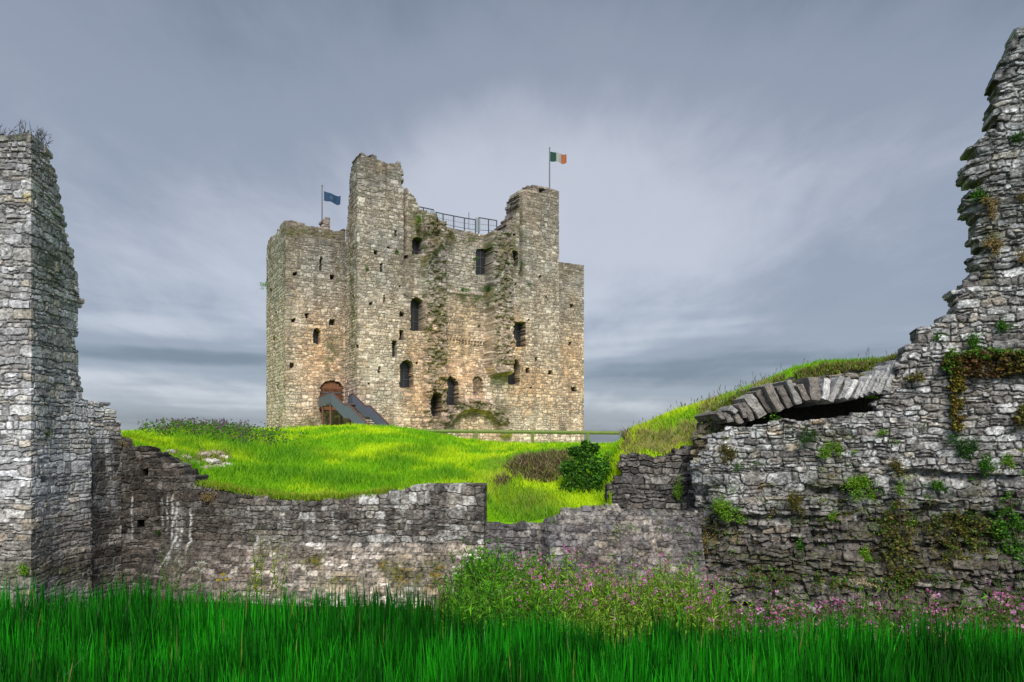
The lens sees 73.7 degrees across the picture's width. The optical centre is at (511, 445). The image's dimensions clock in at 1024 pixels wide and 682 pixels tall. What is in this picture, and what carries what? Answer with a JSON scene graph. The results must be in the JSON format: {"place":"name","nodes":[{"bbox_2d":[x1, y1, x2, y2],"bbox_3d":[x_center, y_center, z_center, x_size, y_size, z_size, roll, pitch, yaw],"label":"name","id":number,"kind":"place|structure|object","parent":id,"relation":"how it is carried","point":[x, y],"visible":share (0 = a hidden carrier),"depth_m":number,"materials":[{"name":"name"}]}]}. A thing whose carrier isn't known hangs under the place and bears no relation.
{"place":"outdoors","nodes":[
{"label":"outdoors","id":0,"kind":"place"},
{"bbox_2d":[85,594,775,633],"bbox_3d":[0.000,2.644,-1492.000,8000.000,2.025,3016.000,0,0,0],"label":"ground","id":1,"kind":"structure","parent":0,"point":[240,604],"depth_m":13.53,"materials":[{"name":"brown soil"}]},
{"bbox_2d":[0,132,121,614],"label":"ruined tower","id":2,"kind":"structure","parent":1,"relation":"on","point":[60,504],"depth_m":12.65,"materials":[{"name":"grey stone"}]},
{"bbox_2d":[0,119,52,146],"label":"twig bush","id":3,"kind":"object","parent":2,"relation":"on","point":[39,135],"visible":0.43,"depth_m":12.67,"materials":[{"name":"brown plant"}]},
{"bbox_2d":[158,541,192,595],"bbox_3d":[-6.298,2.298,12.792,0.634,0.956,0.451,0,0,-31],"label":"sapling","id":4,"kind":"object","parent":1,"relation":"on","point":[176,586],"visible":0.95,"depth_m":12.77,"materials":[{"name":"green plant"}]},
{"bbox_2d":[189,561,208,613],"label":"hogweed","id":5,"kind":"object","parent":1,"relation":"on","point":[195,569],"visible":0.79,"depth_m":12.43,"materials":[{"name":"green plant"}]},
{"bbox_2d":[245,524,291,596],"bbox_3d":[-4.426,2.099,12.468,0.789,1.313,0.599,0,0,0],"label":"sapling","id":6,"kind":"object","parent":1,"relation":"on","point":[256,580],"visible":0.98,"depth_m":12.38,"materials":[{"name":"green plant"}]},
{"bbox_2d":[120,436,486,609],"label":"curtain wall","id":7,"kind":"structure","parent":1,"relation":"on","point":[416,527],"depth_m":14.22,"materials":[{"name":"stone"}]},
{"bbox_2d":[443,575,471,608],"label":"nettle","id":8,"kind":"object","parent":1,"relation":"on","point":[447,588],"visible":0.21,"depth_m":11.23,"materials":[{"name":"green plant"}]},
{"bbox_2d":[431,562,496,626],"bbox_3d":[-0.617,2.693,11.091,1.326,1.746,0.957,0,0,27],"label":"nettle","id":9,"kind":"object","parent":1,"relation":"on","point":[485,582],"visible":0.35,"depth_m":10.92,"materials":[{"name":"green plant"}]},
{"bbox_2d":[452,578,504,634],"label":"nettle","id":10,"kind":"object","parent":1,"relation":"on","point":[472,600],"visible":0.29,"depth_m":10.11,"materials":[{"name":"green plant"}]},
{"bbox_2d":[448,539,511,593],"bbox_3d":[-0.470,2.483,12.455,1.096,1.634,0.994,0,0,-45],"label":"nettle","id":11,"kind":"object","parent":1,"relation":"on","point":[486,558],"visible":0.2,"depth_m":12.20,"materials":[{"name":"green plant"}]},
{"bbox_2d":[457,549,518,599],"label":"nettle","id":12,"kind":"object","parent":1,"relation":"on","point":[479,568],"visible":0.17,"depth_m":11.80,"materials":[{"name":"green plant"}]},
{"bbox_2d":[467,583,513,632],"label":"nettle","id":13,"kind":"object","parent":1,"relation":"on","point":[500,600],"visible":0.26,"depth_m":10.24,"materials":[{"name":"green plant"}]},
{"bbox_2d":[476,559,508,613],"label":"nettle","id":14,"kind":"object","parent":1,"relation":"on","point":[500,574],"visible":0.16,"depth_m":11.29,"materials":[{"name":"green plant"}]},
{"bbox_2d":[462,537,531,601],"bbox_3d":[-0.345,2.544,11.863,1.348,1.775,0.972,0,0,12],"label":"nettle","id":15,"kind":"object","parent":1,"relation":"on","point":[474,566],"visible":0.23,"depth_m":12.03,"materials":[{"name":"green plant"}]},
{"bbox_2d":[468,545,529,586],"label":"nettle","id":16,"kind":"object","parent":1,"relation":"on","point":[505,563],"visible":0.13,"depth_m":11.84,"materials":[{"name":"green plant"}]},
{"bbox_2d":[471,570,542,619],"bbox_3d":[-0.078,2.798,10.772,1.173,1.544,0.846,0,0,-1],"label":"nettle","id":17,"kind":"object","parent":1,"relation":"on","point":[493,591],"visible":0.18,"depth_m":10.98,"materials":[{"name":"green plant"}]},
{"bbox_2d":[486,563,537,616],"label":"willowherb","id":18,"kind":"object","parent":1,"relation":"on","point":[517,589],"visible":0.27,"depth_m":11.09,"materials":[{"name":"green plant"}]},
{"bbox_2d":[0,567,1023,681],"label":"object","id":19,"kind":"object","parent":1,"relation":"on","point":[124,640],"visible":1,"depth_m":8.16,"materials":[{"name":"green plant"}]},
{"bbox_2d":[479,570,553,634],"bbox_3d":[-0.014,2.812,10.384,1.234,1.625,0.890,0,0,12],"label":"nettle","id":20,"kind":"object","parent":1,"relation":"on","point":[497,602],"visible":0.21,"depth_m":10.56,"materials":[{"name":"green plant"}]},
{"bbox_2d":[496,578,537,633],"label":"nettle","id":21,"kind":"object","parent":1,"relation":"on","point":[512,603],"visible":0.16,"depth_m":10.77,"materials":[{"name":"green plant"}]},
{"bbox_2d":[497,575,537,619],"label":"nettle","id":22,"kind":"object","parent":1,"relation":"on","point":[512,591],"visible":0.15,"depth_m":10.85,"materials":[{"name":"green plant"}]},
{"bbox_2d":[512,562,551,618],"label":"willowherb","id":23,"kind":"object","parent":1,"relation":"on","point":[547,576],"visible":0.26,"depth_m":11.22,"materials":[{"name":"green plant"}]},
{"bbox_2d":[503,580,563,628],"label":"nettle","id":24,"kind":"object","parent":1,"relation":"on","point":[535,599],"visible":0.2,"depth_m":10.48,"materials":[{"name":"green plant"}]},
{"bbox_2d":[517,551,553,594],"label":"willowherb","id":25,"kind":"object","parent":1,"relation":"on","point":[539,558],"visible":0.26,"depth_m":12.18,"materials":[{"name":"green plant"}]},
{"bbox_2d":[54,555,1023,653],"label":"weeds","id":26,"kind":"object","parent":1,"relation":"on","point":[769,615],"visible":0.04,"depth_m":11.39,"materials":[{"name":"green plant"}]},
{"bbox_2d":[515,575,567,628],"bbox_3d":[0.460,2.757,10.915,0.859,1.443,1.115,0,0,1],"label":"willowherb","id":27,"kind":"object","parent":1,"relation":"on","point":[544,591],"visible":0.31,"depth_m":10.55,"materials":[{"name":"green plant"}]},
{"bbox_2d":[526,595,562,632],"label":"nettle","id":28,"kind":"object","parent":1,"relation":"on","point":[558,608],"visible":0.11,"depth_m":10.36,"materials":[{"name":"green plant"}]},
{"bbox_2d":[534,586,562,625],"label":"nettle","id":29,"kind":"object","parent":1,"relation":"on","point":[555,599],"visible":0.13,"depth_m":10.60,"materials":[{"name":"green plant"}]},
{"bbox_2d":[528,590,592,632],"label":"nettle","id":30,"kind":"object","parent":1,"relation":"on","point":[555,617],"visible":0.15,"depth_m":10.21,"materials":[{"name":"green plant"}]},
{"bbox_2d":[543,543,581,592],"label":"willowherb","id":31,"kind":"object","parent":1,"relation":"on","point":[575,565],"visible":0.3,"depth_m":12.06,"materials":[{"name":"green plant"}]},
{"bbox_2d":[531,545,593,597],"bbox_3d":[0.827,2.534,11.869,0.939,1.577,1.219,0,0,34],"label":"willowherb","id":32,"kind":"object","parent":1,"relation":"on","point":[570,561],"visible":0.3,"depth_m":11.99,"materials":[{"name":"green plant"}]},
{"bbox_2d":[545,594,581,631],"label":"willowherb","id":33,"kind":"object","parent":1,"relation":"on","point":[569,610],"visible":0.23,"depth_m":10.57,"materials":[{"name":"green plant"}]},
{"bbox_2d":[564,577,612,642],"bbox_3d":[1.192,2.804,10.676,0.769,1.550,0.697,0,0,-1],"label":"willowherb","id":34,"kind":"object","parent":1,"relation":"on","point":[594,611],"visible":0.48,"depth_m":10.75,"materials":[{"name":"green plant"}]},
{"bbox_2d":[579,563,612,620],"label":"willowherb","id":35,"kind":"object","parent":1,"relation":"on","point":[584,572],"visible":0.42,"depth_m":11.96,"materials":[{"name":"green plant"}]},
{"bbox_2d":[485,503,708,610],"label":"battered wall","id":36,"kind":"structure","parent":1,"relation":"on","point":[569,528],"depth_m":13.81,"materials":[{"name":"stone"}]},
{"bbox_2d":[252,411,1023,578],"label":"wall moss","id":37,"kind":"object","parent":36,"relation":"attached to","point":[892,521],"depth_m":12.61,"materials":[{"name":"green plant"}]},
{"bbox_2d":[600,561,636,625],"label":"willowherb","id":38,"kind":"object","parent":1,"relation":"on","point":[608,569],"visible":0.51,"depth_m":11.73,"materials":[{"name":"green plant"}]},
{"bbox_2d":[591,595,647,643],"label":"willowherb","id":39,"kind":"object","parent":1,"relation":"on","point":[618,618],"visible":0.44,"depth_m":10.54,"materials":[{"name":"green plant"}]},
{"bbox_2d":[608,573,646,637],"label":"willowherb","id":40,"kind":"object","parent":1,"relation":"on","point":[622,596],"visible":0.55,"depth_m":10.97,"materials":[{"name":"green plant"}]},
{"bbox_2d":[611,593,648,639],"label":"willowherb","id":41,"kind":"object","parent":1,"relation":"on","point":[623,609],"visible":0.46,"depth_m":10.80,"materials":[{"name":"green plant"}]},
{"bbox_2d":[618,576,657,639],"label":"willowherb","id":42,"kind":"object","parent":1,"relation":"on","point":[649,602],"visible":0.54,"depth_m":10.91,"materials":[{"name":"green plant"}]},
{"bbox_2d":[625,568,677,626],"bbox_3d":[2.444,2.726,11.753,0.971,1.256,0.748,0,0,-42],"label":"willowherb","id":43,"kind":"object","parent":1,"relation":"on","point":[658,601],"visible":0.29,"depth_m":11.66,"materials":[{"name":"green plant"}]},
{"bbox_2d":[634,556,669,629],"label":"willowherb","id":44,"kind":"object","parent":1,"relation":"on","point":[666,568],"visible":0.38,"depth_m":11.88,"materials":[{"name":"green plant"}]},
{"bbox_2d":[630,574,683,630],"bbox_3d":[2.482,2.765,11.543,0.950,1.228,0.731,0,0,-31],"label":"willowherb","id":45,"kind":"object","parent":1,"relation":"on","point":[655,615],"visible":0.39,"depth_m":11.39,"materials":[{"name":"green plant"}]},
{"bbox_2d":[642,553,683,604],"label":"willowherb","id":46,"kind":"object","parent":1,"relation":"on","point":[659,561],"visible":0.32,"depth_m":12.46,"materials":[{"name":"green plant"}]},
{"bbox_2d":[657,569,687,628],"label":"willowherb","id":47,"kind":"object","parent":1,"relation":"on","point":[673,599],"visible":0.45,"depth_m":11.42,"materials":[{"name":"green plant"}]},
{"bbox_2d":[653,564,711,629],"bbox_3d":[2.910,2.689,11.684,1.037,1.342,0.799,0,0,-10],"label":"willowherb","id":48,"kind":"object","parent":1,"relation":"on","point":[690,598],"visible":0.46,"depth_m":11.76,"materials":[{"name":"green plant"}]},
{"bbox_2d":[683,587,711,631],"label":"willowherb","id":49,"kind":"object","parent":1,"relation":"on","point":[696,607],"visible":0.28,"depth_m":11.08,"materials":[{"name":"green plant"}]},
{"bbox_2d":[681,587,715,640],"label":"willowherb","id":50,"kind":"object","parent":1,"relation":"on","point":[688,611],"visible":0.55,"depth_m":10.57,"materials":[{"name":"green plant"}]},
{"bbox_2d":[681,577,731,630],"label":"willowherb","id":51,"kind":"object","parent":1,"relation":"on","point":[704,589],"visible":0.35,"depth_m":11.14,"materials":[{"name":"green plant"}]},
{"bbox_2d":[688,590,744,638],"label":"willowherb","id":52,"kind":"object","parent":1,"relation":"on","point":[710,610],"visible":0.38,"depth_m":10.65,"materials":[{"name":"green plant"}]},
{"bbox_2d":[704,574,730,611],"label":"willowherb","id":53,"kind":"object","parent":1,"relation":"on","point":[716,577],"visible":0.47,"depth_m":12.44,"materials":[{"name":"green plant"}]},
{"bbox_2d":[691,587,754,638],"bbox_3d":[3.313,2.851,10.778,0.972,1.258,0.749,0,0,-12],"label":"willowherb","id":54,"kind":"object","parent":1,"relation":"on","point":[717,606],"visible":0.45,"depth_m":10.69,"materials":[{"name":"green plant"}]},
{"bbox_2d":[707,603,763,643],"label":"willowherb","id":55,"kind":"object","parent":1,"relation":"on","point":[735,616],"visible":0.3,"depth_m":10.07,"materials":[{"name":"green plant"}]},
{"bbox_2d":[750,590,784,634],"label":"willowherb","id":56,"kind":"object","parent":1,"relation":"on","point":[767,603],"visible":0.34,"depth_m":11.07,"materials":[{"name":"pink plant"}]},
{"bbox_2d":[755,605,813,634],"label":"willowherb","id":57,"kind":"object","parent":1,"relation":"on","point":[777,608],"visible":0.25,"depth_m":10.43,"materials":[{"name":"green plant"}]},
{"bbox_2d":[810,600,871,631],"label":"willowherb","id":58,"kind":"object","parent":1,"relation":"on","point":[835,604],"visible":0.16,"depth_m":10.41,"materials":[{"name":"green plant"}]},
{"bbox_2d":[687,26,1023,632],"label":"ruined wall","id":59,"kind":"structure","parent":1,"relation":"on","point":[984,295],"depth_m":12.22,"materials":[{"name":"stone"}]},
{"bbox_2d":[716,442,738,465],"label":"wall plant","id":60,"kind":"object","parent":59,"relation":"attached to","point":[728,451],"depth_m":13.29,"materials":[{"name":"brown plant"}]},
{"bbox_2d":[705,494,750,529],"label":"wall plant","id":61,"kind":"object","parent":59,"relation":"attached to","point":[723,507],"depth_m":13.29,"materials":[{"name":"green plant"}]},
{"bbox_2d":[689,360,897,466],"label":"collapsed arch","id":62,"kind":"structure","parent":59,"relation":"attached to","point":[835,394],"depth_m":13.30,"materials":[{"name":"stone"}]},
{"bbox_2d":[783,487,807,515],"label":"wall plant","id":63,"kind":"object","parent":59,"relation":"attached to","point":[797,499],"depth_m":12.86,"materials":[{"name":"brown plant"}]},
{"bbox_2d":[797,424,819,448],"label":"wall plant","id":64,"kind":"object","parent":59,"relation":"attached to","point":[802,440],"depth_m":12.82,"materials":[{"name":"green plant"}]},
{"bbox_2d":[816,438,842,458],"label":"wall plant","id":65,"kind":"object","parent":59,"relation":"attached to","point":[825,448],"depth_m":12.69,"materials":[{"name":"green plant"}]},
{"bbox_2d":[732,564,971,593],"bbox_3d":[6.037,2.476,12.371,3.936,0.540,0.503,0,0,20],"label":"creeper","id":66,"kind":"object","parent":59,"relation":"attached to","point":[909,583],"visible":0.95,"depth_m":12.37,"materials":[{"name":"green plant"}]},
{"bbox_2d":[840,474,888,507],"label":"wall plant","id":67,"kind":"object","parent":59,"relation":"attached to","point":[859,483],"depth_m":12.49,"materials":[{"name":"green plant"}]},
{"bbox_2d":[885,455,907,479],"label":"wall plant","id":68,"kind":"object","parent":59,"relation":"attached to","point":[894,465],"depth_m":12.29,"materials":[{"name":"brown plant"}]},
{"bbox_2d":[876,499,925,581],"bbox_3d":[6.918,1.679,12.168,0.808,1.460,0.482,0,0,25],"label":"creeper","id":69,"kind":"object","parent":59,"relation":"attached to","point":[896,539],"visible":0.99,"depth_m":12.21,"materials":[{"name":"green plant"}]},
{"bbox_2d":[923,478,951,493],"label":"wall plant","id":70,"kind":"object","parent":59,"relation":"attached to","point":[938,485],"depth_m":12.05,"materials":[{"name":"green plant"}]},
{"bbox_2d":[922,507,1001,572],"bbox_3d":[7.809,1.648,11.876,1.182,1.108,0.442,0,0,21],"label":"creeper","id":71,"kind":"object","parent":59,"relation":"attached to","point":[971,541],"visible":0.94,"depth_m":11.90,"materials":[{"name":"green plant"}]},
{"bbox_2d":[904,346,1023,432],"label":"ivy","id":72,"kind":"object","parent":59,"relation":"attached to","point":[956,364],"visible":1,"depth_m":11.81,"materials":[{"name":"brown plant"}]},
{"bbox_2d":[946,433,981,462],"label":"wall plant","id":73,"kind":"object","parent":59,"relation":"attached to","point":[965,448],"depth_m":11.88,"materials":[{"name":"green plant"}]},
{"bbox_2d":[963,327,985,350],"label":"wall plant","id":74,"kind":"object","parent":59,"relation":"attached to","point":[972,341],"depth_m":11.86,"materials":[{"name":"green plant"}]},
{"bbox_2d":[978,453,1000,478],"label":"wall plant","id":75,"kind":"object","parent":59,"relation":"attached to","point":[983,466],"depth_m":11.80,"materials":[{"name":"green plant"}]},
{"bbox_2d":[979,190,1000,220],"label":"wall plant","id":76,"kind":"object","parent":59,"relation":"attached to","point":[987,199],"depth_m":11.78,"materials":[{"name":"brown plant"}]},
{"bbox_2d":[979,233,1004,259],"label":"wall plant","id":77,"kind":"object","parent":59,"relation":"attached to","point":[997,243],"depth_m":11.75,"materials":[{"name":"brown plant"}]},
{"bbox_2d":[986,490,1023,566],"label":"creeper","id":78,"kind":"object","parent":59,"relation":"attached to","point":[999,527],"visible":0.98,"depth_m":11.68,"materials":[{"name":"green plant"}]},
{"bbox_2d":[831,596,890,638],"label":"willowherb","id":79,"kind":"object","parent":1,"relation":"on","point":[838,605],"visible":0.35,"depth_m":10.98,"materials":[{"name":"pink plant"}]},
{"bbox_2d":[848,578,877,632],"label":"hogweed","id":80,"kind":"object","parent":1,"relation":"on","point":[861,583],"visible":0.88,"depth_m":10.78,"materials":[{"name":"green plant"}]},
{"bbox_2d":[851,593,884,633],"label":"willowherb","id":81,"kind":"object","parent":1,"relation":"on","point":[866,605],"visible":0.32,"depth_m":10.93,"materials":[{"name":"green plant"}]},
{"bbox_2d":[874,592,927,640],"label":"willowherb","id":82,"kind":"object","parent":1,"relation":"on","point":[899,611],"visible":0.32,"depth_m":10.86,"materials":[{"name":"green plant"}]},
{"bbox_2d":[870,607,936,641],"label":"willowherb","id":83,"kind":"object","parent":1,"relation":"on","point":[875,624],"visible":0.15,"depth_m":10.34,"materials":[{"name":"green plant"}]},
{"bbox_2d":[912,588,971,642],"bbox_3d":[6.825,2.906,10.470,0.986,1.360,0.948,0,0,-39],"label":"willowherb","id":84,"kind":"object","parent":1,"relation":"on","point":[936,596],"visible":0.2,"depth_m":10.54,"materials":[{"name":"green plant"}]},
{"bbox_2d":[988,580,1023,627],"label":"willowherb","id":85,"kind":"object","parent":1,"relation":"on","point":[998,593],"visible":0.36,"depth_m":10.59,"materials":[{"name":"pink plant"}]},
{"bbox_2d":[989,570,1023,624],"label":"willowherb","id":86,"kind":"object","parent":1,"relation":"on","point":[1004,596],"visible":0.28,"depth_m":11.25,"materials":[{"name":"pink plant"}]},
{"bbox_2d":[994,605,1023,642],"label":"willowherb","id":87,"kind":"object","parent":1,"relation":"on","point":[1015,620],"visible":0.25,"depth_m":9.91,"materials":[{"name":"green plant"}]},
{"bbox_2d":[121,355,886,523],"bbox_3d":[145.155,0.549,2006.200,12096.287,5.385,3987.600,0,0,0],"label":"hill","id":88,"kind":"structure","parent":0,"point":[491,517],"depth_m":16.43,"materials":[{"name":"green plant"}]},
{"bbox_2d":[134,417,308,446],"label":"thistles","id":89,"kind":"object","parent":88,"relation":"on","point":[179,423],"visible":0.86,"depth_m":24.19,"materials":[{"name":"green plant"}]},
{"bbox_2d":[319,391,389,426],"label":"staircase","id":90,"kind":"structure","parent":88,"relation":"on","point":[331,399],"depth_m":53.80,"materials":[{"name":"grey metal"}]},
{"bbox_2d":[266,152,583,442],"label":"castle keep","id":91,"kind":"structure","parent":88,"relation":"on","point":[410,333],"depth_m":58.69,"materials":[{"name":"stone"}]},
{"bbox_2d":[321,185,340,219],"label":"flagpole","id":92,"kind":"object","parent":91,"relation":"attached to","point":[332,198],"visible":0.95,"depth_m":63.51,"materials":[{"name":"fabric"}]},
{"bbox_2d":[320,382,341,409],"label":"door","id":93,"kind":"structure","parent":91,"relation":"in","point":[327,387],"depth_m":58.10,"materials":[{"name":"brown wood"}]},
{"bbox_2d":[399,361,408,387],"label":"window","id":94,"kind":"structure","parent":91,"relation":"in","point":[404,367],"depth_m":58.63,"materials":[{"name":"black glass"}]},
{"bbox_2d":[410,299,418,330],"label":"window","id":95,"kind":"structure","parent":91,"relation":"in","point":[414,304],"depth_m":59.10,"materials":[{"name":"black glass"}]},
{"bbox_2d":[446,378,454,404],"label":"window","id":96,"kind":"structure","parent":91,"relation":"in","point":[450,393],"depth_m":60.89,"materials":[{"name":"black glass"}]},
{"bbox_2d":[419,206,496,233],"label":"walkway railing","id":97,"kind":"object","parent":91,"relation":"attached to","point":[477,225],"visible":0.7,"depth_m":62.01,"materials":[{"name":"metal"}]},
{"bbox_2d":[475,249,484,274],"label":"window","id":98,"kind":"structure","parent":91,"relation":"in","point":[480,263],"depth_m":62.40,"materials":[{"name":"black glass"}]},
{"bbox_2d":[513,323,520,346],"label":"window","id":99,"kind":"structure","parent":91,"relation":"in","point":[516,332],"depth_m":64.49,"materials":[{"name":"black glass"}]},
{"bbox_2d":[549,147,566,187],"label":"flagpole","id":100,"kind":"object","parent":91,"relation":"attached to","point":[557,157],"visible":1,"depth_m":67.03,"materials":[{"name":"fabric"}]},
{"bbox_2d":[420,429,619,442],"bbox_3d":[-8.267,-0.356,36.000,27.884,1.000,0.190,0,0,0],"label":"rail fence","id":101,"kind":"object","parent":88,"relation":"on","point":[532,432],"visible":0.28,"depth_m":35.92,"materials":[{"name":"brown wood"}]},
{"bbox_2d":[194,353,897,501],"bbox_3d":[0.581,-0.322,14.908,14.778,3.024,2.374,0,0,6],"label":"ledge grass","id":102,"kind":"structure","parent":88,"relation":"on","point":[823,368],"depth_m":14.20,"materials":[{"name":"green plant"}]},
{"bbox_2d":[487,426,629,486],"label":"dead stalks","id":103,"kind":"object","parent":88,"relation":"on","point":[538,459],"visible":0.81,"depth_m":17.95,"materials":[{"name":"brown plant"}]},
{"bbox_2d":[557,439,610,493],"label":"bush","id":104,"kind":"object","parent":88,"relation":"on","point":[592,464],"visible":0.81,"depth_m":16.91,"materials":[{"name":"green plant"}]},
{"bbox_2d":[604,471,696,509],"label":"terrace wall","id":105,"kind":"structure","parent":88,"relation":"on","point":[639,492],"depth_m":14.64,"materials":[{"name":"stone"}]},
{"bbox_2d":[616,445,694,475],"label":"terrace wall","id":106,"kind":"structure","parent":88,"relation":"on","point":[675,460],"depth_m":15.18,"materials":[{"name":"stone"}]},
{"bbox_2d":[0,0,1023,442],"label":"sky","id":107,"kind":"structure","parent":0,"point":[748,189],"materials":[{"name":"grey"}]},
{"bbox_2d":[632,348,886,426],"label":"grass stalks","id":108,"kind":"object","parent":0,"point":[734,387],"depth_m":17.23,"materials":[{"name":"green plant"}]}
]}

